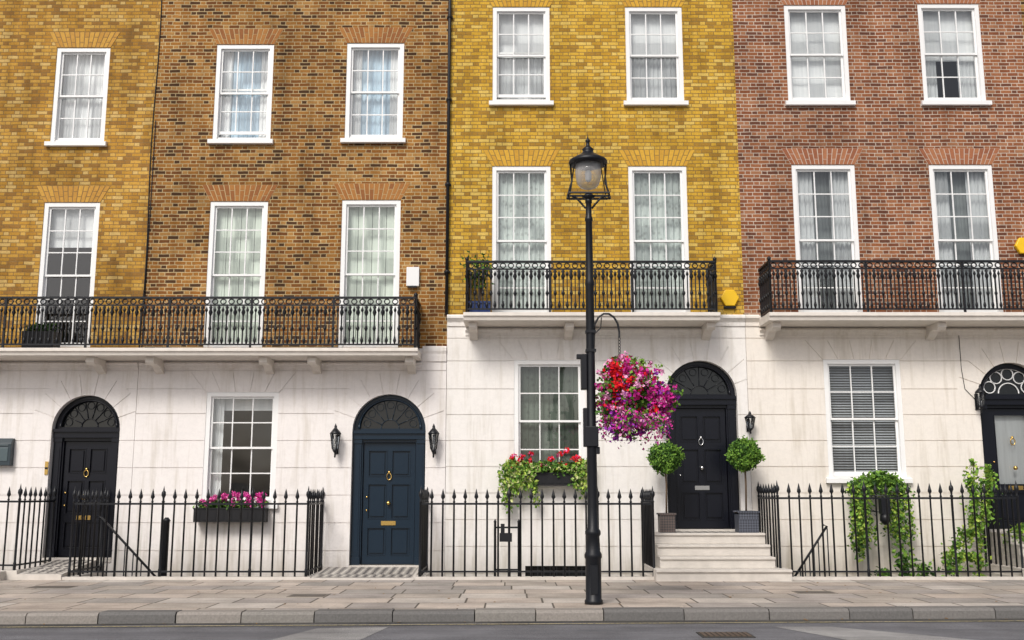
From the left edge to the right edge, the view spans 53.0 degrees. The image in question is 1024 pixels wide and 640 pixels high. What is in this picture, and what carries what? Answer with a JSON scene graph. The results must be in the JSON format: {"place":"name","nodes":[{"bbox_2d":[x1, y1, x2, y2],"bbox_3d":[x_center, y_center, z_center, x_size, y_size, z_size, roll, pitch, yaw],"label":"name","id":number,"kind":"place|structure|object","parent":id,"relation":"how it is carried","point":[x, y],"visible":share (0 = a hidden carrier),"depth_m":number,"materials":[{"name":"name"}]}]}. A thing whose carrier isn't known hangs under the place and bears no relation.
{"place":"outdoors","nodes":[
{"label":"outdoors","id":0,"kind":"place"},
{"bbox_2d":[0,580,1023,620],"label":"pavement","id":1,"kind":"structure","parent":0,"point":[103,595],"depth_m":15.31,"materials":[{"name":"stone"}]},
{"bbox_2d":[566,135,610,604],"bbox_3d":[1.110,0.563,14.513,0.649,6.680,0.570,0,-10,0],"label":"street lamp","id":2,"kind":"object","parent":1,"relation":"on","point":[587,159],"visible":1,"depth_m":14.41,"materials":[{"name":"black metal"}]},
{"bbox_2d":[585,313,683,449],"bbox_3d":[1.714,0.850,14.442,1.348,1.935,1.175,0,-10,0],"label":"hanging flower basket","id":3,"kind":"object","parent":2,"relation":"attached to","point":[629,395],"visible":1,"depth_m":14.17,"materials":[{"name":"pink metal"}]},
{"bbox_2d":[0,620,1023,639],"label":"road","id":4,"kind":"structure","parent":0,"point":[989,629],"depth_m":12.22,"materials":[{"name":"asphalt"}]},
{"bbox_2d":[0,606,1023,623],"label":"kerb","id":5,"kind":"structure","parent":4,"relation":"on","point":[466,615],"depth_m":13.14,"materials":[{"name":"stone"}]},
{"bbox_2d":[0,618,1023,625],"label":"gutter","id":6,"kind":"object","parent":4,"relation":"on","point":[529,621],"visible":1,"depth_m":13.06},
{"bbox_2d":[30,620,1023,626],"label":"road marking","id":7,"kind":"object","parent":4,"relation":"on","point":[519,623],"visible":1,"depth_m":12.83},
{"bbox_2d":[272,627,971,639],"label":"road patch","id":8,"kind":"object","parent":4,"relation":"on","point":[356,633],"visible":1,"depth_m":11.84,"materials":[{"name":"asphalt"}]},
{"label":"ground","id":9,"kind":"structure","parent":0,"visible":0},
{"bbox_2d":[0,361,138,575],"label":"stucco ground storey","id":10,"kind":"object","parent":9,"relation":"on","point":[34,402],"visible":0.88,"depth_m":19.90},
{"bbox_2d":[0,438,14,465],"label":"wall plaque","id":11,"kind":"object","parent":10,"relation":"attached to","point":[7,445],"visible":1,"depth_m":19.69,"materials":[{"name":"grey"}]},
{"bbox_2d":[0,362,137,367],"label":"string course","id":12,"kind":"object","parent":10,"relation":"attached to","point":[63,365],"visible":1,"depth_m":20.07,"materials":[{"name":"white paint"}]},
{"bbox_2d":[0,0,160,347],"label":"brick wall","id":13,"kind":"structure","parent":10,"relation":"on","point":[119,164],"depth_m":20.88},
{"bbox_2d":[35,203,99,347],"bbox_3d":[-8.850,-0.897,20.536,1.118,2.949,0.158,0,-10,0],"label":"sash window","id":14,"kind":"structure","parent":13,"relation":"attached to","point":[45,252],"depth_m":20.56,"materials":[{"name":"white paint"}]},
{"bbox_2d":[49,210,94,247],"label":"curtain","id":15,"kind":"object","parent":13,"relation":"hanging from","point":[72,223],"visible":0.64,"depth_m":20.82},
{"bbox_2d":[37,186,109,201],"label":"gauged brick arch","id":16,"kind":"structure","parent":13,"relation":"attached to","point":[72,193],"depth_m":20.72,"materials":[{"name":"yellow"}]},
{"bbox_2d":[44,48,109,146],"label":"sash window","id":17,"kind":"structure","parent":13,"relation":"attached to","point":[55,140],"depth_m":21.12,"materials":[{"name":"white paint"}]},
{"bbox_2d":[59,55,104,137],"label":"curtain","id":18,"kind":"object","parent":13,"relation":"hanging from","point":[82,88],"visible":0.6,"depth_m":21.31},
{"bbox_2d":[50,32,119,47],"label":"gauged brick arch","id":19,"kind":"structure","parent":13,"relation":"attached to","point":[84,39],"depth_m":21.27,"materials":[{"name":"brown"}]},
{"bbox_2d":[46,399,119,557],"bbox_3d":[-8.250,3.048,19.850,1.300,3.040,0.160,0,-10,0],"label":"door surround","id":20,"kind":"object","parent":10,"relation":"attached to","point":[90,413],"visible":0.98,"depth_m":19.94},
{"bbox_2d":[51,396,119,556],"bbox_3d":[-8.250,3.030,19.945,1.316,3.108,0.120,0,-10,0],"label":"door case","id":21,"kind":"object","parent":20,"relation":"in","point":[65,440],"depth_m":20.00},
{"bbox_2d":[58,442,110,556],"bbox_3d":[-8.250,3.455,19.887,0.900,2.190,0.050,0,-10,0],"label":"door leaf","id":22,"kind":"object","parent":21,"relation":"in","point":[63,552],"visible":0.64,"depth_m":19.93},
{"bbox_2d":[62,448,106,547],"bbox_3d":[-8.268,3.436,19.840,0.774,1.905,0.144,0,-10,0],"label":"door furniture","id":23,"kind":"object","parent":22,"relation":"attached to","point":[97,461],"depth_m":19.91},
{"bbox_2d":[44,248,110,441],"bbox_3d":[-10.200,-0.530,25.093,5.790,17.200,8.710,0,-10,0],"label":"interior","id":24,"kind":"object","parent":9,"relation":"on","point":[69,268],"visible":0.02,"depth_m":22.67,"materials":[{"name":"grey paint"}]},
{"bbox_2d":[127,348,446,575],"bbox_3d":[-4.290,3.883,19.748,6.012,6.699,0.300,0,-10,0],"label":"stucco ground storey","id":25,"kind":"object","parent":9,"relation":"on","point":[170,426],"visible":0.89,"depth_m":19.81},
{"bbox_2d":[192,490,268,521],"bbox_3d":[-5.352,3.529,19.497,1.445,0.593,0.428,0,-10,0],"label":"flower window box","id":26,"kind":"object","parent":25,"relation":"attached to","point":[224,513],"visible":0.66,"depth_m":19.37,"materials":[{"name":"black"}]},
{"bbox_2d":[197,392,278,508],"bbox_3d":[-5.240,2.510,19.871,1.540,2.229,0.260,0,-10,0],"label":"sash window","id":27,"kind":"structure","parent":25,"relation":"attached to","point":[209,448],"depth_m":19.91,"materials":[{"name":"white paint"}]},
{"bbox_2d":[210,399,272,496],"bbox_3d":[-5.240,2.489,20.081,1.360,2.120,0.095,0,-10,0],"label":"curtain","id":28,"kind":"object","parent":25,"relation":"hanging from","point":[221,406],"visible":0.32,"depth_m":20.16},
{"bbox_2d":[138,362,421,367],"bbox_3d":[-4.525,0.873,20.110,5.530,0.135,0.120,0,-10,0],"label":"string course","id":29,"kind":"object","parent":25,"relation":"attached to","point":[282,365],"visible":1,"depth_m":20.07,"materials":[{"name":"white paint"}]},
{"bbox_2d":[140,0,447,347],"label":"brick wall","id":30,"kind":"structure","parent":25,"relation":"on","point":[305,160],"depth_m":20.85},
{"bbox_2d":[139,0,161,347],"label":"cable","id":31,"kind":"object","parent":30,"relation":"attached to","point":[147,242],"visible":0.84,"depth_m":20.72,"materials":[{"name":"black metal"}]},
{"bbox_2d":[0,292,421,373],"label":"iron balcony","id":32,"kind":"structure","parent":30,"relation":"attached to","point":[157,358],"depth_m":19.47,"materials":[{"name":"metal"}]},
{"bbox_2d":[21,322,59,347],"bbox_3d":[-9.036,0.311,19.780,0.748,0.562,0.360,0,-10,0],"label":"potted plant","id":33,"kind":"object","parent":32,"relation":"on","point":[38,337],"visible":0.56,"depth_m":19.61,"materials":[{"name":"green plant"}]},
{"bbox_2d":[203,202,267,347],"bbox_3d":[-5.490,-0.907,20.538,1.158,2.969,0.158,0,-10,0],"label":"sash window","id":34,"kind":"structure","parent":30,"relation":"attached to","point":[213,230],"depth_m":20.54,"materials":[{"name":"white paint"}]},
{"bbox_2d":[212,209,261,342],"bbox_3d":[-5.490,-0.884,20.674,1.108,2.970,0.032,0,-10,0],"label":"curtain","id":35,"kind":"object","parent":30,"relation":"hanging from","point":[223,238],"visible":0.61,"depth_m":20.71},
{"bbox_2d":[202,185,277,200],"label":"gauged brick arch","id":36,"kind":"structure","parent":30,"relation":"attached to","point":[239,192],"depth_m":20.72,"materials":[{"name":"orange"}]},
{"bbox_2d":[207,45,273,143],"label":"sash window","id":37,"kind":"structure","parent":30,"relation":"attached to","point":[220,91],"depth_m":21.14,"materials":[{"name":"white paint"}]},
{"bbox_2d":[219,52,267,137],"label":"curtain","id":38,"kind":"object","parent":30,"relation":"hanging from","point":[230,63],"visible":0.59,"depth_m":21.32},
{"bbox_2d":[209,29,283,43],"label":"gauged brick arch","id":39,"kind":"structure","parent":30,"relation":"attached to","point":[245,36],"depth_m":21.29,"materials":[{"name":"orange"}]},
{"bbox_2d":[338,200,400,347],"bbox_3d":[-2.830,-0.922,20.540,1.178,2.999,0.158,0,-10,0],"label":"sash window","id":40,"kind":"structure","parent":30,"relation":"attached to","point":[346,205],"depth_m":20.53,"materials":[{"name":"white paint"}]},
{"bbox_2d":[346,207,394,342],"bbox_3d":[-2.830,-0.899,20.676,1.128,3.000,0.032,0,-10,0],"label":"curtain","id":41,"kind":"object","parent":30,"relation":"hanging from","point":[355,243],"visible":0.6,"depth_m":20.71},
{"bbox_2d":[333,183,409,199],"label":"gauged brick arch","id":42,"kind":"structure","parent":30,"relation":"attached to","point":[371,191],"depth_m":20.73,"materials":[{"name":"orange"}]},
{"bbox_2d":[340,43,405,142],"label":"sash window","id":43,"kind":"structure","parent":30,"relation":"attached to","point":[350,93],"depth_m":21.15,"materials":[{"name":"white paint"}]},
{"bbox_2d":[352,51,397,134],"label":"curtain","id":44,"kind":"object","parent":30,"relation":"hanging from","point":[390,80],"visible":0.52,"depth_m":21.32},
{"bbox_2d":[338,27,413,42],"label":"gauged brick arch","id":45,"kind":"structure","parent":30,"relation":"attached to","point":[375,34],"depth_m":21.29,"materials":[{"name":"orange"}]},
{"bbox_2d":[350,398,425,564],"bbox_3d":[-2.380,3.107,19.840,1.400,3.200,0.160,0,-10,0],"label":"door surround","id":46,"kind":"object","parent":25,"relation":"attached to","point":[390,413],"visible":0.98,"depth_m":19.95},
{"bbox_2d":[350,395,425,564],"bbox_3d":[-2.380,3.089,19.934,1.416,3.268,0.120,0,-10,0],"label":"door case","id":47,"kind":"object","parent":46,"relation":"in","point":[413,405],"depth_m":20.00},
{"bbox_2d":[361,443,415,563],"bbox_3d":[-2.380,3.539,19.873,1.000,2.300,0.050,0,-10,0],"label":"door leaf","id":48,"kind":"object","parent":47,"relation":"in","point":[387,558],"visible":1,"depth_m":19.84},
{"bbox_2d":[365,450,410,555],"bbox_3d":[-2.398,3.519,19.826,0.857,2.001,0.144,0,-10,0],"label":"door furniture","id":49,"kind":"object","parent":48,"relation":"attached to","point":[377,503],"depth_m":19.86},
{"bbox_2d":[220,209,415,528],"bbox_3d":[-4.290,-0.530,25.093,6.010,17.200,8.710,0,-10,0],"label":"interior","id":50,"kind":"object","parent":9,"relation":"on","point":[261,460],"depth_m":22.04,"materials":[{"name":"grey paint"}]},
{"bbox_2d":[445,326,751,575],"bbox_3d":[1.655,3.563,19.803,5.862,7.349,0.300,0,-10,0],"label":"stucco ground storey","id":51,"kind":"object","parent":9,"relation":"on","point":[480,414],"visible":0.59,"depth_m":19.83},
{"bbox_2d":[497,448,586,513],"bbox_3d":[0.654,3.042,19.533,1.901,1.269,0.560,0,-10,0],"label":"flower window box","id":52,"kind":"object","parent":51,"relation":"attached to","point":[545,473],"visible":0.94,"depth_m":19.46,"materials":[{"name":"black"}]},
{"bbox_2d":[511,360,585,486],"bbox_3d":[0.730,2.002,19.958,1.520,2.459,0.260,0,-10,0],"label":"sash window","id":53,"kind":"structure","parent":51,"relation":"attached to","point":[518,364],"depth_m":20.02,"materials":[{"name":"white paint"}]},
{"bbox_2d":[520,367,578,475],"bbox_3d":[0.730,1.978,20.149,1.340,2.350,0.035,0,-10,0],"label":"curtain","id":54,"kind":"object","parent":51,"relation":"hanging from","point":[549,410],"visible":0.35,"depth_m":20.18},
{"bbox_2d":[525,566,585,575],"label":"basement window","id":55,"kind":"structure","parent":51,"relation":"attached to","point":[557,568],"depth_m":19.57,"materials":[{"name":"glass"}]},
{"bbox_2d":[465,328,712,334],"bbox_3d":[1.510,0.226,20.211,4.850,0.155,0.140,0,-10,0],"label":"string course","id":56,"kind":"object","parent":51,"relation":"attached to","point":[581,331],"visible":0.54,"depth_m":20.17,"materials":[{"name":"beige paint"}]},
{"bbox_2d":[448,0,743,314],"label":"brick wall","id":57,"kind":"structure","parent":51,"relation":"on","point":[588,93],"depth_m":20.94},
{"bbox_2d":[444,0,452,314],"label":"drainpipe","id":58,"kind":"object","parent":57,"relation":"attached to","point":[448,100],"visible":1,"depth_m":20.74,"materials":[{"name":"black metal"}]},
{"bbox_2d":[483,150,558,165],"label":"gauged brick arch","id":59,"kind":"structure","parent":57,"relation":"attached to","point":[521,157],"depth_m":20.85,"materials":[{"name":"yellow"}]},
{"bbox_2d":[489,0,552,6],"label":"gauged brick arch","id":60,"kind":"structure","parent":57,"relation":"attached to","point":[520,3],"depth_m":21.41,"materials":[{"name":"brown"}]},
{"bbox_2d":[498,173,544,307],"bbox_3d":[0.190,-1.575,20.787,1.140,3.050,0.058,0,-10,0],"label":"curtain","id":61,"kind":"object","parent":57,"relation":"hanging from","point":[521,225],"visible":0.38,"depth_m":20.84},
{"bbox_2d":[497,15,545,98],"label":"curtain","id":62,"kind":"object","parent":57,"relation":"hanging from","point":[536,66],"visible":0.54,"depth_m":21.48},
{"bbox_2d":[489,7,553,105],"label":"sash window","id":63,"kind":"structure","parent":57,"relation":"attached to","point":[528,11],"depth_m":21.27,"materials":[{"name":"white paint"}]},
{"bbox_2d":[492,166,550,311],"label":"sash window","id":64,"kind":"structure","parent":57,"relation":"attached to","point":[496,170],"depth_m":20.66,"materials":[{"name":"white paint"}]},
{"bbox_2d":[463,256,720,339],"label":"iron balcony","id":65,"kind":"structure","parent":57,"relation":"attached to","point":[706,322],"depth_m":19.57,"materials":[{"name":"metal"}]},
{"bbox_2d":[459,250,493,311],"bbox_3d":[-0.671,-0.720,19.921,0.708,1.282,0.507,0,-10,0],"label":"potted plant","id":66,"kind":"object","parent":65,"relation":"on","point":[480,288],"visible":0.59,"depth_m":19.89,"materials":[{"name":"green plant"}]},
{"bbox_2d":[621,0,684,6],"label":"gauged brick arch","id":67,"kind":"structure","parent":57,"relation":"attached to","point":[652,3],"depth_m":21.41,"materials":[{"name":"brown"}]},
{"bbox_2d":[631,15,676,97],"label":"curtain","id":68,"kind":"object","parent":57,"relation":"hanging from","point":[638,45],"visible":0.55,"depth_m":21.48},
{"bbox_2d":[623,7,688,105],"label":"sash window","id":69,"kind":"structure","parent":57,"relation":"attached to","point":[679,100],"depth_m":21.27,"materials":[{"name":"white paint"}]},
{"bbox_2d":[619,150,694,165],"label":"gauged brick arch","id":70,"kind":"structure","parent":57,"relation":"attached to","point":[656,157],"depth_m":20.85,"materials":[{"name":"yellow"}]},
{"bbox_2d":[634,173,682,307],"bbox_3d":[2.940,-1.575,20.787,1.140,3.050,0.058,0,-10,0],"label":"curtain","id":71,"kind":"object","parent":57,"relation":"hanging from","point":[657,203],"visible":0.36,"depth_m":20.84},
{"bbox_2d":[628,166,689,311],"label":"sash window","id":72,"kind":"structure","parent":57,"relation":"attached to","point":[681,170],"depth_m":20.66,"materials":[{"name":"white paint"}]},
{"bbox_2d":[666,365,738,528],"bbox_3d":[3.680,2.452,19.952,1.380,3.190,0.160,0,-10,0],"label":"door surround","id":73,"kind":"object","parent":51,"relation":"attached to","point":[698,379],"visible":0.88,"depth_m":20.06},
{"bbox_2d":[666,361,739,528],"bbox_3d":[3.680,2.433,20.047,1.396,3.258,0.120,0,-10,0],"label":"door case","id":74,"kind":"object","parent":51,"relation":"attached to","point":[722,372],"depth_m":20.11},
{"bbox_2d":[675,409,728,527],"bbox_3d":[3.680,2.878,19.986,0.980,2.300,0.050,0,-10,0],"label":"door leaf","id":75,"kind":"object","parent":74,"relation":"in","point":[703,522],"visible":0.94,"depth_m":19.94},
{"bbox_2d":[679,416,723,519],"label":"panels","id":76,"kind":"object","parent":75,"relation":"attached to","point":[713,474],"depth_m":19.96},
{"bbox_2d":[745,316,1023,575],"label":"stucco ground storey","id":77,"kind":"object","parent":9,"relation":"on","point":[941,414],"visible":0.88,"depth_m":19.90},
{"bbox_2d":[829,367,897,470],"bbox_3d":[6.840,1.933,20.175,1.460,2.261,0.035,0,-10,0],"label":"blind","id":78,"kind":"object","parent":77,"relation":"hanging from","point":[863,420],"visible":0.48,"depth_m":20.17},
{"bbox_2d":[823,360,912,482],"bbox_3d":[6.840,1.958,19.966,1.640,2.389,0.260,0,-10,0],"label":"sash window","id":79,"kind":"structure","parent":77,"relation":"attached to","point":[838,477],"depth_m":19.99,"materials":[{"name":"white paint"}]},
{"bbox_2d":[732,0,1023,315],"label":"brick wall","id":80,"kind":"structure","parent":77,"relation":"on","point":[889,124],"depth_m":20.94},
{"bbox_2d":[789,13,841,97],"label":"curtain","id":81,"kind":"object","parent":80,"relation":"hanging from","point":[815,64],"visible":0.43,"depth_m":21.45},
{"bbox_2d":[784,6,855,105],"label":"sash window","id":82,"kind":"structure","parent":80,"relation":"attached to","point":[844,100],"depth_m":21.28,"materials":[{"name":"white paint"}]},
{"bbox_2d":[781,148,862,164],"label":"gauged brick arch","id":83,"kind":"structure","parent":80,"relation":"attached to","point":[822,156],"depth_m":20.85,"materials":[{"name":"red"}]},
{"bbox_2d":[797,172,853,307],"bbox_3d":[6.300,-1.586,20.810,1.240,3.080,0.149,0,-10,0],"label":"curtain","id":84,"kind":"object","parent":80,"relation":"hanging from","point":[842,228],"visible":0.43,"depth_m":20.85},
{"bbox_2d":[791,165,862,311],"bbox_3d":[6.300,-1.612,20.658,1.278,3.079,0.158,0,-10,0],"label":"sash window","id":85,"kind":"structure","parent":80,"relation":"attached to","point":[851,193],"depth_m":20.66,"materials":[{"name":"white paint"}]},
{"bbox_2d":[758,256,1023,339],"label":"iron balcony","id":86,"kind":"structure","parent":80,"relation":"attached to","point":[932,323],"depth_m":19.58,"materials":[{"name":"metal"}]},
{"bbox_2d":[923,11,976,97],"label":"curtain","id":87,"kind":"object","parent":80,"relation":"hanging from","point":[949,44],"visible":0.52,"depth_m":21.50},
{"bbox_2d":[917,4,991,105],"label":"sash window","id":88,"kind":"structure","parent":80,"relation":"attached to","point":[980,100],"depth_m":21.29,"materials":[{"name":"white paint"}]},
{"bbox_2d":[918,148,999,164],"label":"gauged brick arch","id":89,"kind":"structure","parent":80,"relation":"attached to","point":[959,156],"depth_m":20.85,"materials":[{"name":"red"}]},
{"bbox_2d":[934,172,991,307],"bbox_3d":[9.080,-1.587,20.809,1.240,3.080,0.150,0,-10,0],"label":"curtain","id":90,"kind":"object","parent":80,"relation":"hanging from","point":[962,208],"visible":0.41,"depth_m":20.86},
{"bbox_2d":[929,165,1002,311],"bbox_3d":[9.080,-1.612,20.658,1.278,3.079,0.158,0,-10,0],"label":"sash window","id":91,"kind":"structure","parent":80,"relation":"attached to","point":[992,240],"depth_m":20.67,"materials":[{"name":"white paint"}]},
{"bbox_2d":[844,469,919,562],"bbox_3d":[6.948,3.661,19.243,1.461,1.719,0.770,0,-10,0],"label":"climbing plant","id":92,"kind":"object","parent":77,"relation":"attached to","point":[879,479],"visible":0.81,"depth_m":19.15,"materials":[{"name":"green plant"}]},
{"bbox_2d":[759,328,1023,334],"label":"string course","id":93,"kind":"object","parent":77,"relation":"attached to","point":[897,331],"visible":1,"depth_m":20.17,"materials":[{"name":"beige paint"}]},
{"bbox_2d":[979,364,1023,520],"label":"door case","id":94,"kind":"object","parent":77,"relation":"attached to","point":[1005,406],"depth_m":20.15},
{"bbox_2d":[987,409,1023,527],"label":"door leaf","id":95,"kind":"object","parent":94,"relation":"in","point":[991,413],"visible":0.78,"depth_m":20.03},
{"bbox_2d":[993,415,1023,520],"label":"door furniture","id":96,"kind":"object","parent":95,"relation":"attached to","point":[1009,435],"depth_m":20.09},
{"bbox_2d":[979,367,1023,528],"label":"door surround","id":97,"kind":"object","parent":77,"relation":"attached to","point":[1006,380],"visible":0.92,"depth_m":20.20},
{"bbox_2d":[829,62,1015,528],"bbox_3d":[7.595,-0.530,25.093,6.000,17.200,8.710,0,-10,0],"label":"interior","id":98,"kind":"object","parent":9,"relation":"on","point":[951,88],"depth_m":22.21,"materials":[{"name":"grey paint"}]},
{"bbox_3d":[0.000,6.001,18.483,40.000,2.499,1.540,0,-10,0],"label":"basement area","id":99,"kind":"object","parent":9,"relation":"in","visible":0},
{"bbox_2d":[0,484,56,579],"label":"iron railing","id":100,"kind":"object","parent":99,"relation":"on","point":[10,574],"visible":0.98,"depth_m":18.61,"materials":[{"name":"metal"}]},
{"bbox_2d":[16,560,95,579],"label":"entrance bridge","id":101,"kind":"structure","parent":99,"relation":"on","point":[55,570],"depth_m":18.30,"materials":[{"name":"stone"}]},
{"bbox_2d":[97,516,155,575],"bbox_3d":[-6.961,4.875,18.696,1.348,2.588,0.044,0,-10,0],"label":"area stair handrail","id":102,"kind":"object","parent":99,"relation":"on","point":[124,543],"visible":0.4,"depth_m":18.79,"materials":[{"name":"black metal"}]},
{"bbox_2d":[161,517,170,575],"bbox_3d":[-6.300,5.308,18.470,0.150,3.460,0.143,0,-10,0],"label":"iron post","id":103,"kind":"object","parent":99,"relation":"on","point":[165,542],"visible":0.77,"depth_m":18.63,"materials":[{"name":"metal"}]},
{"bbox_2d":[61,487,324,579],"bbox_3d":[-5.700,3.915,18.836,4.340,1.730,1.532,0,-10,0],"label":"iron railing","id":104,"kind":"object","parent":99,"relation":"on","point":[312,556],"visible":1,"depth_m":18.21,"materials":[{"name":"metal"}]},
{"bbox_2d":[310,567,418,579],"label":"entrance bridge","id":105,"kind":"structure","parent":99,"relation":"on","point":[368,573],"depth_m":18.53,"materials":[{"name":"stone"}]},
{"bbox_2d":[414,486,654,579],"bbox_3d":[0.440,3.915,18.836,4.300,1.730,1.532,0,-10,0],"label":"iron railing","id":106,"kind":"object","parent":99,"relation":"on","point":[647,527],"visible":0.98,"depth_m":18.19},
{"bbox_2d":[494,519,519,575],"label":"iron gate","id":107,"kind":"structure","parent":106,"relation":"attached to","point":[505,537],"depth_m":18.13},
{"bbox_2d":[644,531,792,580],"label":"stone steps","id":108,"kind":"structure","parent":99,"relation":"on","point":[708,556],"depth_m":18.04,"materials":[{"name":"stone"}]},
{"bbox_2d":[646,439,685,532],"bbox_3d":[2.868,3.073,19.151,0.734,1.726,0.706,0,-10,0],"label":"topiary plant","id":109,"kind":"object","parent":108,"relation":"on","point":[665,458],"visible":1,"depth_m":19.01,"materials":[{"name":"green plant"}]},
{"bbox_2d":[724,435,765,532],"bbox_3d":[4.311,3.034,19.122,0.736,1.792,0.748,2,-10,-13],"label":"topiary plant","id":110,"kind":"object","parent":108,"relation":"on","point":[743,454],"visible":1,"depth_m":19.00,"materials":[{"name":"green plant"}]},
{"bbox_2d":[756,480,1023,579],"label":"iron railing","id":111,"kind":"object","parent":99,"relation":"on","point":[989,574],"visible":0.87,"depth_m":18.20,"materials":[{"name":"metal"}]},
{"bbox_2d":[870,543,939,575],"bbox_3d":[7.013,4.602,18.431,1.329,1.192,0.325,0,-10,0],"label":"area plant","id":112,"kind":"object","parent":99,"relation":"on","point":[907,565],"visible":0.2,"depth_m":18.47,"materials":[{"name":"green plant"}]},
{"bbox_2d":[986,531,1023,576],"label":"stone steps","id":113,"kind":"structure","parent":99,"relation":"on","point":[994,567],"depth_m":18.82,"materials":[{"name":"stone"}]},
{"bbox_2d":[932,458,1023,575],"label":"climbing plant","id":114,"kind":"object","parent":113,"relation":"on","point":[989,473],"visible":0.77,"depth_m":18.99,"materials":[{"name":"green plant"}]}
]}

